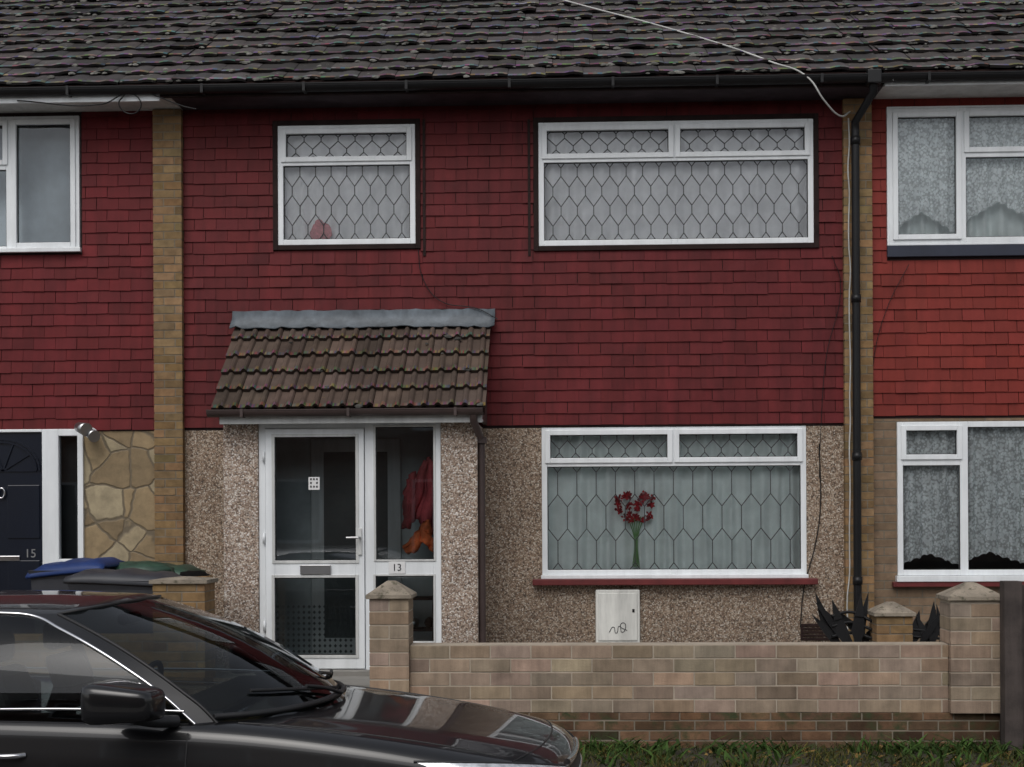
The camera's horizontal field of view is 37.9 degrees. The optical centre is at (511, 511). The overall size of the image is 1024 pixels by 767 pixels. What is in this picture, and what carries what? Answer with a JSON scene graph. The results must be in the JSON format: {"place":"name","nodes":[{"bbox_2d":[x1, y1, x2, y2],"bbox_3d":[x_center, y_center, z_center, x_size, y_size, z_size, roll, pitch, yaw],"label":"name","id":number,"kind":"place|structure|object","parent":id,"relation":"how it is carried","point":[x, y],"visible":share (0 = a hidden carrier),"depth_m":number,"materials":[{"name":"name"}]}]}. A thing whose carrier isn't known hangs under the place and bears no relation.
{"place":"outdoors","nodes":[
{"label":"outdoors","id":0,"kind":"place"},
{"bbox_2d":[0,0,228,86],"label":"roof deck","id":1,"kind":"structure","parent":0,"point":[107,84],"depth_m":14.28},
{"bbox_2d":[0,0,228,85],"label":"roof tiles","id":2,"kind":"object","parent":1,"relation":"on","point":[98,45],"visible":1,"depth_m":14.36,"materials":[{"name":"tile"}]},
{"bbox_2d":[0,0,222,83],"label":"roof lichen","id":3,"kind":"object","parent":2,"relation":"on","point":[90,36],"visible":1,"depth_m":14.58},
{"bbox_2d":[0,590,582,766],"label":"parked car","id":4,"kind":"object","parent":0,"point":[103,679],"visible":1,"depth_m":6.82,"materials":[{"name":"black paint"}]},
{"bbox_2d":[276,428,432,653],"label":"porch back wall","id":5,"kind":"structure","parent":0,"point":[293,497],"depth_m":13.58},
{"bbox_2d":[311,438,401,653],"bbox_3d":[-1.410,0.352,13.528,0.820,2.029,0.057,0,0,2],"label":"door","id":6,"kind":"structure","parent":5,"relation":"attached to","point":[339,497],"depth_m":13.50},
{"bbox_2d":[200,73,823,95],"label":"gutter brackets","id":7,"kind":"object","parent":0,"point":[509,85],"visible":1,"depth_m":12.99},
{"bbox_2d":[160,83,882,97],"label":"fascia","id":8,"kind":"structure","parent":7,"relation":"attached to","point":[513,90],"depth_m":13.08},
{"bbox_2d":[168,73,893,94],"bbox_3d":[0.136,-3.732,13.042,6.314,0.066,0.128,0,0,2],"label":"gutter","id":9,"kind":"object","parent":8,"relation":"attached to","point":[727,80],"visible":1,"depth_m":13.00,"materials":[{"name":"black plastic"}]},
{"bbox_2d":[172,0,866,84],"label":"roof deck","id":10,"kind":"structure","parent":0,"point":[729,72],"depth_m":13.66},
{"bbox_2d":[176,0,871,80],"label":"roof lichen","id":11,"kind":"object","parent":10,"relation":"on","point":[511,35],"visible":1,"depth_m":13.97},
{"bbox_2d":[170,0,882,81],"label":"roof tiles","id":12,"kind":"object","parent":10,"relation":"on","point":[424,63],"visible":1,"depth_m":14.01,"materials":[{"name":"tile"}]},
{"bbox_2d":[562,0,850,116],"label":"telephone cable","id":13,"kind":"object","parent":12,"relation":"attached to","point":[827,104],"visible":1,"depth_m":13.61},
{"bbox_2d":[332,676,1000,741],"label":"front yard paving","id":14,"kind":"structure","parent":0,"point":[364,681],"depth_m":12.30,"materials":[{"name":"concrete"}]},
{"bbox_2d":[25,557,125,589],"bbox_3d":[-3.560,0.887,12.309,0.626,1.023,0.779,0,0,2],"label":"wheelie bin","id":15,"kind":"object","parent":14,"relation":"on","point":[50,576],"visible":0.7,"depth_m":11.96,"materials":[{"name":"blue plastic"}]},
{"bbox_2d":[63,568,180,593],"bbox_3d":[-3.043,0.921,11.891,0.842,0.949,0.676,0,0,2],"label":"wheelie bin","id":16,"kind":"object","parent":14,"relation":"on","point":[132,580],"visible":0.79,"depth_m":11.59,"materials":[{"name":"grey plastic"}]},
{"bbox_2d":[152,109,184,564],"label":"brick pier","id":17,"kind":"structure","parent":14,"relation":"on","point":[167,258],"depth_m":13.55,"materials":[{"name":"brick"}]},
{"bbox_2d":[153,110,184,562],"bbox_3d":[-3.116,-0.927,13.643,0.254,5.447,0.171,0,0,2],"label":"brick pier mortar","id":18,"kind":"object","parent":14,"relation":"on","point":[175,355],"visible":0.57,"depth_m":13.56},
{"bbox_2d":[223,423,482,642],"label":"porch pebbledash walls","id":19,"kind":"structure","parent":14,"relation":"on","point":[459,536],"depth_m":12.73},
{"bbox_2d":[206,408,482,416],"bbox_3d":[-1.407,-0.835,12.562,2.330,0.059,0.114,0,0,2],"label":"gutter","id":20,"kind":"object","parent":19,"relation":"attached to","point":[339,412],"visible":1,"depth_m":12.52,"materials":[{"name":"grey plastic"}]},
{"bbox_2d":[259,423,441,669],"bbox_3d":[-1.385,0.315,12.818,1.564,2.146,0.070,0,0,2],"label":"porch frame","id":21,"kind":"object","parent":19,"relation":"attached to","point":[372,567],"visible":0.61,"depth_m":12.78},
{"bbox_2d":[265,428,365,668],"bbox_3d":[-1.684,0.315,12.810,0.848,2.054,0.070,0,0,2],"label":"porch door leaf","id":22,"kind":"object","parent":21,"relation":"attached to","point":[336,569],"visible":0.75,"depth_m":12.77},
{"bbox_2d":[219,415,481,423],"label":"porch fascia","id":23,"kind":"structure","parent":19,"relation":"attached to","point":[354,419],"depth_m":12.61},
{"bbox_2d":[219,327,486,414],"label":"roof deck","id":24,"kind":"structure","parent":19,"relation":"on","point":[370,406],"depth_m":12.75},
{"bbox_2d":[211,326,489,409],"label":"porch roof tiles","id":25,"kind":"object","parent":24,"relation":"on","point":[469,388],"visible":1,"depth_m":12.96,"materials":[{"name":"tile"}]},
{"bbox_2d":[271,425,435,657],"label":"glazing beads","id":26,"kind":"object","parent":19,"relation":"attached to","point":[273,436],"visible":0.87,"depth_m":12.76,"materials":[{"name":"white plastic"}]},
{"bbox_2d":[275,427,433,654],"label":"door gaskets","id":27,"kind":"object","parent":19,"relation":"attached to","point":[355,535],"depth_m":12.78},
{"bbox_2d":[276,605,352,652],"bbox_3d":[-1.695,1.004,12.810,0.658,0.418,0.001,0,0,2],"label":"etched pattern","id":28,"kind":"object","parent":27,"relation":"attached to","point":[314,628],"visible":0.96,"depth_m":12.81},
{"bbox_2d":[229,308,494,328],"bbox_3d":[-1.349,-1.739,13.458,2.391,0.201,0.162,0,0,2],"label":"lead flashing","id":29,"kind":"object","parent":19,"relation":"on","point":[341,319],"visible":1,"depth_m":13.48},
{"bbox_2d":[401,457,432,528],"bbox_3d":[-0.747,-0.144,12.963,0.447,0.670,0.219,0,0,2],"label":"red coat","id":30,"kind":"object","parent":19,"relation":"hanging from","point":[417,502],"visible":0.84,"depth_m":12.90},
{"bbox_2d":[402,520,432,553],"bbox_3d":[-0.787,0.213,12.886,0.334,0.304,0.174,0,0,2],"label":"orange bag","id":31,"kind":"object","parent":19,"relation":"on","point":[424,533],"visible":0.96,"depth_m":12.83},
{"bbox_2d":[478,444,485,642],"bbox_3d":[-0.260,0.379,12.800,0.066,1.924,0.063,0,0,2],"label":"porch downpipe","id":32,"kind":"object","parent":19,"relation":"attached to","point":[481,546],"visible":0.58,"depth_m":12.77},
{"bbox_2d":[842,98,873,641],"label":"brick pier","id":33,"kind":"structure","parent":14,"relation":"on","point":[864,210],"depth_m":13.31,"materials":[{"name":"brick"}]},
{"bbox_2d":[846,118,850,628],"bbox_3d":[2.996,-1.143,13.294,0.057,4.725,0.013,0,0,2],"label":"white cable","id":34,"kind":"object","parent":33,"relation":"attached to","point":[850,368],"visible":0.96,"depth_m":13.29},
{"bbox_2d":[851,130,861,641],"bbox_3d":[3.054,-1.031,13.231,0.072,4.690,0.068,0,0,2],"label":"downpipe","id":35,"kind":"object","parent":33,"relation":"attached to","point":[856,355],"visible":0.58,"depth_m":13.20,"materials":[{"name":"black plastic"}]},
{"bbox_2d":[842,104,873,634],"bbox_3d":[3.098,-0.960,13.402,0.244,5.447,0.171,0,0,2],"label":"brick pier mortar","id":36,"kind":"object","parent":14,"relation":"on","point":[866,356],"visible":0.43,"depth_m":13.31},
{"bbox_2d":[812,592,939,641],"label":"spiky plants","id":37,"kind":"object","parent":14,"relation":"on","point":[833,627],"visible":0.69,"depth_m":12.37,"materials":[{"name":"plant"}]},
{"bbox_2d":[867,602,915,641],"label":"brick pier","id":38,"kind":"structure","parent":14,"relation":"on","point":[892,621],"depth_m":12.14,"materials":[{"name":"brick"}]},
{"bbox_2d":[579,733,1023,766],"bbox_3d":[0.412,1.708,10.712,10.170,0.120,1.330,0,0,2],"label":"grass verge","id":39,"kind":"object","parent":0,"point":[655,755],"depth_m":10.69,"materials":[{"name":"plant"}]},
{"bbox_2d":[153,582,214,613],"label":"pier bricks","id":40,"kind":"object","parent":39,"relation":"on","point":[207,596],"visible":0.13,"depth_m":11.24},
{"bbox_2d":[369,598,412,691],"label":"pier bricks","id":41,"kind":"object","parent":39,"relation":"on","point":[396,659],"visible":0.58,"depth_m":11.18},
{"bbox_2d":[518,712,999,747],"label":"old wall bricks","id":42,"kind":"object","parent":39,"relation":"on","point":[780,725],"visible":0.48,"depth_m":11.13,"materials":[{"name":"brick"}]},
{"bbox_2d":[410,642,947,711],"bbox_3d":[1.240,1.245,11.261,4.004,0.507,0.196,0,0,2],"label":"wall mortar","id":43,"kind":"object","parent":42,"relation":"on","point":[652,644],"depth_m":11.18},
{"bbox_2d":[410,645,948,712],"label":"wall bricks","id":44,"kind":"object","parent":42,"relation":"on","point":[727,665],"depth_m":11.16,"materials":[{"name":"brick"}]},
{"bbox_2d":[940,602,999,712],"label":"pier bricks","id":45,"kind":"object","parent":42,"relation":"on","point":[971,679],"visible":0.88,"depth_m":11.02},
{"bbox_2d":[366,580,999,600],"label":"caps","id":46,"kind":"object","parent":45,"relation":"on","point":[963,591],"depth_m":11.15,"materials":[{"name":"concrete"}]},
{"bbox_2d":[528,712,999,746],"bbox_3d":[1.430,1.678,11.253,4.379,0.350,0.206,0,0,2],"label":"old wall mortar","id":47,"kind":"object","parent":39,"relation":"on","point":[846,741],"visible":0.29,"depth_m":11.12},
{"bbox_2d":[1000,581,1023,752],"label":"timber fence","id":48,"kind":"object","parent":39,"relation":"on","point":[1012,661],"visible":0.81,"depth_m":10.87,"materials":[{"name":"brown wood"}]},
{"bbox_2d":[925,71,930,83],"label":"gutter brackets","id":49,"kind":"object","parent":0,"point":[929,78],"visible":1,"depth_m":12.84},
{"bbox_2d":[884,81,1023,86],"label":"fascia","id":50,"kind":"structure","parent":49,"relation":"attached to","point":[956,83],"depth_m":12.93,"materials":[{"name":"white plastic"}]},
{"bbox_2d":[893,71,1023,82],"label":"gutter","id":51,"kind":"object","parent":50,"relation":"attached to","point":[966,76],"visible":1,"depth_m":12.85,"materials":[{"name":"black plastic"}]},
{"bbox_2d":[843,0,1023,72],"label":"roof deck","id":52,"kind":"structure","parent":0,"point":[979,68],"depth_m":13.41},
{"bbox_2d":[842,0,1023,70],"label":"roof tiles","id":53,"kind":"object","parent":52,"relation":"on","point":[894,58],"visible":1,"depth_m":13.83,"materials":[{"name":"tile"}]},
{"bbox_2d":[847,1,1023,69],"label":"roof lichen","id":54,"kind":"object","parent":52,"relation":"on","point":[969,58],"visible":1,"depth_m":13.81},
{"bbox_2d":[940,599,999,713],"bbox_3d":[3.431,1.072,11.176,0.368,0.830,0.316,0,0,2],"label":"pier mortar","id":55,"kind":"object","parent":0,"point":[970,603],"visible":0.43,"depth_m":11.02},
{"label":"ground","id":56,"kind":"structure","parent":0,"visible":0},
{"bbox_2d":[84,431,154,561],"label":"crazy stone cladding","id":57,"kind":"structure","parent":56,"relation":"on","point":[119,506],"depth_m":13.65,"materials":[{"name":"stone"}]},
{"bbox_2d":[0,429,83,563],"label":"door frame","id":58,"kind":"object","parent":57,"relation":"attached to","point":[51,503],"visible":0.49,"depth_m":13.64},
{"bbox_2d":[0,433,42,590],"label":"door leaf","id":59,"kind":"object","parent":58,"relation":"attached to","point":[20,547],"visible":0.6,"depth_m":13.68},
{"bbox_2d":[7,485,39,589],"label":"door panels","id":60,"kind":"object","parent":59,"relation":"attached to","point":[23,502],"visible":0.73,"depth_m":13.67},
{"bbox_2d":[36,432,77,558],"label":"dark hall","id":61,"kind":"structure","parent":57,"relation":"attached to","point":[69,496],"depth_m":13.83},
{"bbox_2d":[0,111,153,430],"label":"wall","id":62,"kind":"structure","parent":57,"relation":"on","point":[46,114],"depth_m":13.67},
{"bbox_2d":[0,126,69,128],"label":"room behind window","id":63,"kind":"object","parent":62,"relation":"attached to","point":[33,127],"visible":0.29,"depth_m":14.05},
{"bbox_2d":[0,128,70,245],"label":"net curtain","id":64,"kind":"object","parent":63,"relation":"attached to","point":[44,179],"visible":0.59,"depth_m":13.96,"materials":[{"name":"fabric"}]},
{"bbox_2d":[0,116,80,247],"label":"window frame","id":65,"kind":"object","parent":62,"relation":"attached to","point":[7,168],"visible":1,"depth_m":13.65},
{"bbox_2d":[0,119,75,247],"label":"opening sash","id":66,"kind":"object","parent":65,"relation":"attached to","point":[4,160],"visible":1,"depth_m":13.64,"materials":[{"name":"white plastic"}]},
{"bbox_2d":[0,111,154,429],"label":"hung tiles","id":67,"kind":"object","parent":62,"relation":"attached to","point":[43,329],"visible":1,"depth_m":13.64,"materials":[{"name":"tile"}]},
{"bbox_2d":[0,98,182,112],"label":"soffit","id":68,"kind":"structure","parent":62,"relation":"attached to","point":[45,108],"depth_m":13.51,"materials":[{"name":"white plastic"}]},
{"bbox_2d":[0,85,169,96],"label":"gutter","id":69,"kind":"object","parent":68,"relation":"on","point":[83,90],"visible":1,"depth_m":13.15,"materials":[{"name":"black plastic"}]},
{"bbox_2d":[0,95,159,103],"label":"fascia","id":70,"kind":"structure","parent":69,"relation":"attached to","point":[83,99],"depth_m":13.23,"materials":[{"name":"white plastic"}]},
{"bbox_2d":[185,426,843,642],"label":"pebbledash wall","id":71,"kind":"structure","parent":56,"relation":"on","point":[520,608],"depth_m":13.49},
{"bbox_2d":[183,100,843,430],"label":"wall","id":72,"kind":"structure","parent":71,"relation":"on","point":[535,426],"depth_m":13.49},
{"bbox_2d":[272,119,420,250],"bbox_3d":[-1.501,-2.969,13.568,1.344,1.175,0.060,0,0,2],"label":"window surround","id":73,"kind":"object","parent":72,"relation":"attached to","point":[275,125],"visible":1,"depth_m":13.54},
{"bbox_2d":[281,127,411,161],"bbox_3d":[-1.503,-3.329,13.565,1.190,0.301,0.066,0,0,2],"label":"opening sash","id":74,"kind":"object","parent":73,"relation":"attached to","point":[406,130],"visible":1,"depth_m":13.53,"materials":[{"name":"white plastic"}]},
{"bbox_2d":[284,134,408,238],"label":"leaded lights","id":75,"kind":"object","parent":73,"relation":"attached to","point":[339,189],"visible":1,"depth_m":13.57},
{"bbox_2d":[283,133,409,239],"bbox_3d":[-1.501,-2.955,13.569,1.153,0.956,0.018,0,0,2],"label":"gasket","id":76,"kind":"object","parent":73,"relation":"attached to","point":[342,166],"visible":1,"depth_m":13.56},
{"bbox_2d":[278,124,415,244],"bbox_3d":[-1.501,-2.969,13.583,1.254,1.085,0.070,0,0,2],"label":"window frame","id":77,"kind":"object","parent":73,"relation":"attached to","point":[282,241],"visible":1,"depth_m":13.55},
{"bbox_2d":[183,100,843,427],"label":"hung tiles","id":78,"kind":"object","parent":72,"relation":"attached to","point":[460,246],"visible":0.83,"depth_m":13.49,"materials":[{"name":"tile"}]},
{"bbox_2d":[172,87,881,109],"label":"soffit","id":79,"kind":"structure","parent":72,"relation":"attached to","point":[543,98],"depth_m":13.30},
{"bbox_2d":[533,113,818,250],"bbox_3d":[1.472,-2.963,13.453,2.556,1.205,0.060,0,0,2],"label":"window surround","id":80,"kind":"object","parent":72,"relation":"attached to","point":[537,120],"visible":1,"depth_m":13.42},
{"bbox_2d":[538,119,813,245],"bbox_3d":[1.472,-2.963,13.467,2.466,1.115,0.070,0,0,2],"label":"window frame","id":81,"kind":"object","parent":72,"relation":"attached to","point":[808,239],"visible":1,"depth_m":13.43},
{"bbox_2d":[542,122,809,158],"bbox_3d":[1.470,-3.339,13.450,2.402,0.299,0.066,0,0,2],"label":"opening sash","id":82,"kind":"object","parent":81,"relation":"attached to","point":[679,127],"visible":1,"depth_m":13.42,"materials":[{"name":"white plastic"}]},
{"bbox_2d":[545,129,806,239],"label":"leaded lights","id":83,"kind":"object","parent":81,"relation":"attached to","point":[680,182],"visible":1,"depth_m":13.45},
{"bbox_2d":[544,128,807,240],"bbox_3d":[1.472,-2.949,13.454,2.366,0.986,0.018,0,0,2],"label":"gasket","id":84,"kind":"object","parent":81,"relation":"attached to","point":[676,161],"visible":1,"depth_m":13.44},
{"bbox_2d":[595,589,639,641],"bbox_3d":[0.951,0.941,13.438,0.398,0.488,0.069,0,0,2],"label":"meter box frame","id":85,"kind":"object","parent":71,"relation":"attached to","point":[597,591],"visible":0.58,"depth_m":13.40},
{"bbox_2d":[598,593,636,640],"bbox_3d":[0.950,0.941,13.397,0.348,0.428,0.012,0,0,2],"label":"meter box door","id":86,"kind":"structure","parent":85,"relation":"attached to","point":[615,610],"depth_m":13.39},
{"bbox_2d":[614,490,655,566],"bbox_3d":[1.116,0.151,13.549,0.385,0.699,0.049,0,0,2],"label":"artificial flower","id":87,"kind":"object","parent":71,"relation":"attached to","point":[643,495],"visible":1,"depth_m":13.55,"materials":[{"name":"red plastic"}]},
{"bbox_2d":[548,434,799,568],"bbox_3d":[1.462,-0.099,13.598,2.315,1.295,0.070,0,0,2],"label":"pleated curtain","id":88,"kind":"object","parent":71,"relation":"attached to","point":[563,552],"visible":0.8,"depth_m":13.60,"materials":[{"name":"fabric"}]},
{"bbox_2d":[541,425,806,574],"bbox_3d":[1.458,-0.104,13.489,2.375,1.345,0.070,0,0,2],"label":"window frame","id":89,"kind":"object","parent":71,"relation":"attached to","point":[802,570],"visible":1,"depth_m":13.45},
{"bbox_2d":[545,428,802,462],"bbox_3d":[1.455,-0.595,13.471,2.311,0.299,0.066,0,0,2],"label":"opening sash","id":90,"kind":"object","parent":89,"relation":"attached to","point":[677,432],"visible":1,"depth_m":13.44,"materials":[{"name":"white plastic"}]},
{"bbox_2d":[548,434,799,568],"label":"leaded lights","id":91,"kind":"object","parent":89,"relation":"attached to","point":[677,499],"visible":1,"depth_m":13.47},
{"bbox_2d":[547,434,800,569],"bbox_3d":[1.458,-0.090,13.475,2.274,1.216,0.018,0,0,2],"label":"gasket","id":92,"kind":"object","parent":89,"relation":"attached to","point":[678,466],"visible":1,"depth_m":13.46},
{"bbox_2d":[541,574,808,578],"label":"sub sill","id":93,"kind":"structure","parent":89,"relation":"on","point":[674,576],"depth_m":13.41,"materials":[{"name":"white plastic"}]},
{"bbox_2d":[532,578,817,584],"bbox_3d":[1.458,0.626,13.403,2.547,0.055,0.099,0,0,2],"label":"window sill","id":94,"kind":"structure","parent":71,"relation":"attached to","point":[743,581],"depth_m":13.35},
{"bbox_2d":[873,418,1023,641],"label":"brick wall","id":95,"kind":"structure","parent":56,"relation":"on","point":[917,599],"depth_m":13.38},
{"bbox_2d":[873,97,1023,418],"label":"wall","id":96,"kind":"structure","parent":95,"relation":"on","point":[982,258],"depth_m":13.36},
{"bbox_2d":[871,97,1023,415],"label":"hung tiles","id":97,"kind":"object","parent":96,"relation":"attached to","point":[957,299],"visible":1,"depth_m":13.35,"materials":[{"name":"tile"}]},
{"bbox_2d":[887,244,1023,257],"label":"navy band","id":98,"kind":"object","parent":97,"relation":"attached to","point":[956,250],"visible":1,"depth_m":13.31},
{"bbox_2d":[874,84,1023,98],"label":"soffit","id":99,"kind":"structure","parent":96,"relation":"attached to","point":[951,91],"depth_m":13.15,"materials":[{"name":"white plastic"}]},
{"bbox_2d":[886,105,1023,245],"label":"window surround","id":100,"kind":"object","parent":96,"relation":"attached to","point":[887,150],"visible":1,"depth_m":13.34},
{"bbox_2d":[889,107,1023,243],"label":"window frame","id":101,"kind":"object","parent":96,"relation":"attached to","point":[965,239],"visible":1,"depth_m":13.32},
{"bbox_2d":[892,110,1023,239],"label":"opening sash","id":102,"kind":"object","parent":101,"relation":"attached to","point":[967,148],"visible":1,"depth_m":13.31,"materials":[{"name":"white plastic"}]},
{"bbox_2d":[895,575,1023,581],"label":"sub sill","id":103,"kind":"structure","parent":95,"relation":"attached to","point":[971,578],"depth_m":13.27,"materials":[{"name":"white plastic"}]},
{"bbox_2d":[896,421,1023,575],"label":"window frame","id":104,"kind":"object","parent":95,"relation":"attached to","point":[963,464],"visible":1,"depth_m":13.33,"materials":[{"name":"white plastic"}]},
{"bbox_2d":[901,425,961,459],"bbox_3d":[3.746,-0.621,13.352,0.540,0.306,0.066,0,0,2],"label":"opening sash","id":105,"kind":"object","parent":104,"relation":"attached to","point":[957,428],"visible":1,"depth_m":13.32,"materials":[{"name":"white plastic"}]},
{"bbox_2d":[903,427,1023,569],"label":"gasket","id":106,"kind":"object","parent":104,"relation":"attached to","point":[959,508],"visible":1,"depth_m":13.34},
{"bbox_2d":[904,552,1023,568],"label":"room behind window","id":107,"kind":"object","parent":95,"relation":"attached to","point":[990,560],"visible":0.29,"depth_m":14.61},
{"bbox_2d":[903,431,958,564],"bbox_3d":[3.760,-0.142,13.441,0.539,1.266,0.068,0,0,2],"label":"lace curtain","id":108,"kind":"object","parent":107,"relation":"hanging from","point":[930,509],"visible":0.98,"depth_m":13.45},
{"bbox_2d":[968,428,1023,562],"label":"lace curtain","id":109,"kind":"object","parent":107,"relation":"hanging from","point":[996,485],"visible":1,"depth_m":13.42,"materials":[{"name":"fabric"}]},
{"bbox_3d":[-2.789,0.961,12.218,0.651,0.869,0.209,0,0,2],"label":"return wall","id":110,"kind":"object","parent":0,"visible":0},
{"bbox_2d":[109,561,210,576],"bbox_3d":[-2.930,0.522,12.402,0.934,0.234,0.466,0,0,2],"label":"garden sack","id":111,"kind":"object","parent":110,"relation":"on","point":[151,566],"visible":0.37,"depth_m":12.29,"materials":[{"name":"plastic"}]},
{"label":"room behind the window","id":112,"kind":"object","parent":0,"visible":0},
{"bbox_2d":[898,118,954,231],"bbox_3d":[3.715,-3.042,13.445,0.600,1.065,0.054,0,0,1],"label":"lace curtain","id":113,"kind":"object","parent":112,"relation":"hanging from","point":[926,181],"visible":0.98,"depth_m":13.45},
{"bbox_2d":[898,202,1023,236],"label":"net liner","id":114,"kind":"object","parent":112,"relation":"attached to","point":[997,219],"visible":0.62,"depth_m":13.55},
{"bbox_2d":[966,117,1023,220],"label":"lace curtain","id":115,"kind":"object","parent":112,"relation":"hanging from","point":[991,182],"visible":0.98,"depth_m":13.42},
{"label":"room behind the window","id":116,"kind":"object","parent":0,"visible":0},
{"bbox_2d":[285,134,409,238],"bbox_3d":[-1.498,-2.964,13.658,1.194,1.035,0.046,0,0,2],"label":"net curtain","id":117,"kind":"object","parent":116,"relation":"attached to","point":[354,206],"visible":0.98,"depth_m":13.66,"materials":[{"name":"fabric"}]},
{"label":"room behind the window","id":118,"kind":"object","parent":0,"visible":0},
{"bbox_2d":[545,129,806,239],"bbox_3d":[1.475,-2.958,13.543,2.406,1.065,0.053,0,0,2],"label":"net curtain","id":119,"kind":"object","parent":118,"relation":"attached to","point":[616,210],"visible":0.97,"depth_m":13.54,"materials":[{"name":"fabric"}]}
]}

